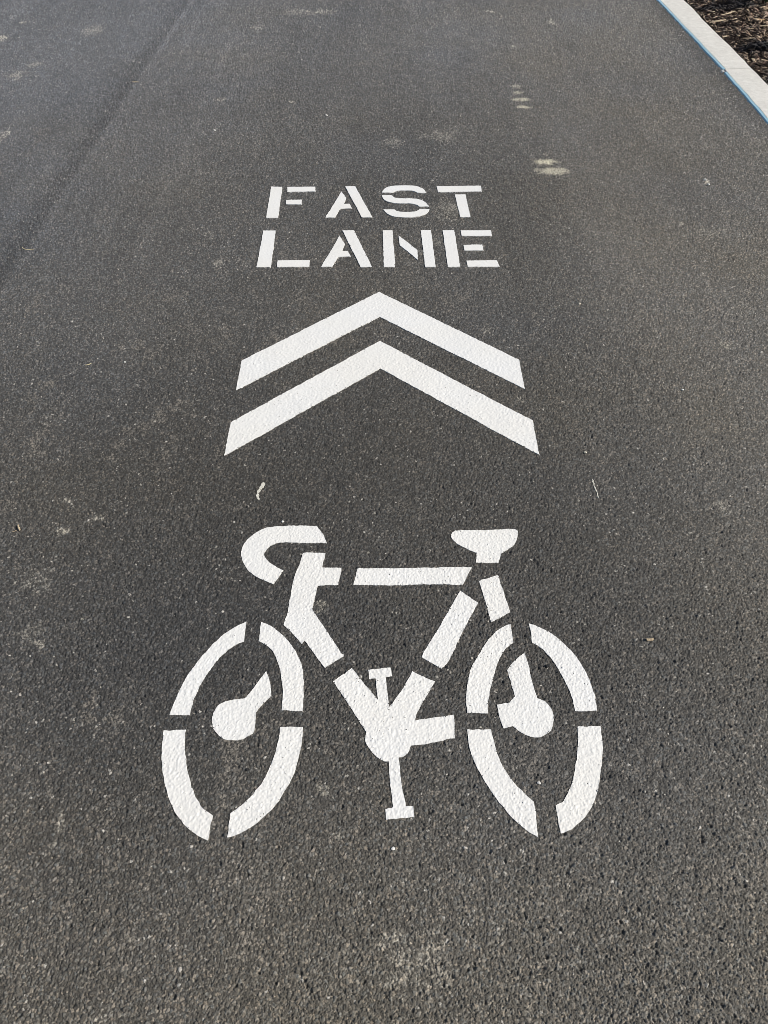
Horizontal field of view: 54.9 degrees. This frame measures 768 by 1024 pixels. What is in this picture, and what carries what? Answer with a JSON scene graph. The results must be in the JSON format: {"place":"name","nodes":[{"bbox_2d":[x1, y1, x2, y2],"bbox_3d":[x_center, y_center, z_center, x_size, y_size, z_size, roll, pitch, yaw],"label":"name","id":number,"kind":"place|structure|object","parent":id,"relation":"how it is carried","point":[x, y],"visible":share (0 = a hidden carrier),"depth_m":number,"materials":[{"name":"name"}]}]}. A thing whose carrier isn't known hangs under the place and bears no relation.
{"place":"outdoors","nodes":[
{"label":"outdoors","id":0,"kind":"place"},
{"bbox_2d":[0,0,767,1023],"bbox_3d":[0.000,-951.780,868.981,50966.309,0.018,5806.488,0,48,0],"label":"road","id":1,"kind":"structure","parent":0,"point":[616,302],"depth_m":2.18,"materials":[{"name":"grey asphalt"}]},
{"bbox_2d":[256,482,264,499],"bbox_3d":[-0.372,-0.061,2.220,0.016,0.011,0.073,7,48,6],"label":"paint drip","id":2,"kind":"object","parent":1,"relation":"on","point":[259,490],"visible":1,"depth_m":2.22},
{"bbox_2d":[266,185,481,218],"bbox_3d":[-0.039,-1.471,3.507,1.025,0.012,0.341,0,48,0],"label":"painted word","id":3,"kind":"object","parent":1,"relation":"on","point":[336,207],"visible":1,"depth_m":3.51,"materials":[{"name":"white paint"}]},
{"bbox_2d":[256,230,499,267],"bbox_3d":[-0.028,-1.142,3.207,1.025,0.013,0.324,0,48,0],"label":"painted word","id":4,"kind":"object","parent":1,"relation":"on","point":[267,249],"visible":1,"depth_m":3.19,"materials":[{"name":"white paint"}]},
{"bbox_2d":[236,292,524,389],"bbox_3d":[-0.013,-0.648,2.756,0.997,0.013,0.630,0,48,0],"label":"chevron marking","id":5,"kind":"object","parent":1,"relation":"on","point":[403,316],"visible":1,"depth_m":2.74,"materials":[{"name":"white paint"}]},
{"bbox_2d":[224,341,538,455],"bbox_3d":[-0.007,-0.402,2.530,0.993,0.013,0.618,0,48,0],"label":"chevron marking","id":6,"kind":"object","parent":1,"relation":"on","point":[495,416],"visible":1,"depth_m":2.51,"materials":[{"name":"white paint"}]},
{"bbox_2d":[161,525,602,839],"bbox_3d":[-0.003,0.364,1.835,1.010,0.015,0.870,0,48,0],"label":"bicycle symbol","id":7,"kind":"object","parent":1,"relation":"on","point":[522,710],"visible":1,"depth_m":1.76,"materials":[{"name":"white paint"}]},
{"bbox_2d":[656,0,750,69],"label":"kerb stone","id":8,"kind":"object","parent":1,"relation":"on","point":[720,52],"visible":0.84,"depth_m":5.20,"materials":[{"name":"concrete"}]},
{"bbox_2d":[684,0,767,84],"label":"mulch","id":9,"kind":"object","parent":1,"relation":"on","point":[760,12],"visible":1,"depth_m":5.30,"materials":[{"name":"brown plant"}]},
{"bbox_2d":[721,69,767,123],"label":"kerb stone","id":10,"kind":"object","parent":1,"relation":"on","point":[751,85],"visible":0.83,"depth_m":4.51,"materials":[{"name":"concrete"}]}
]}

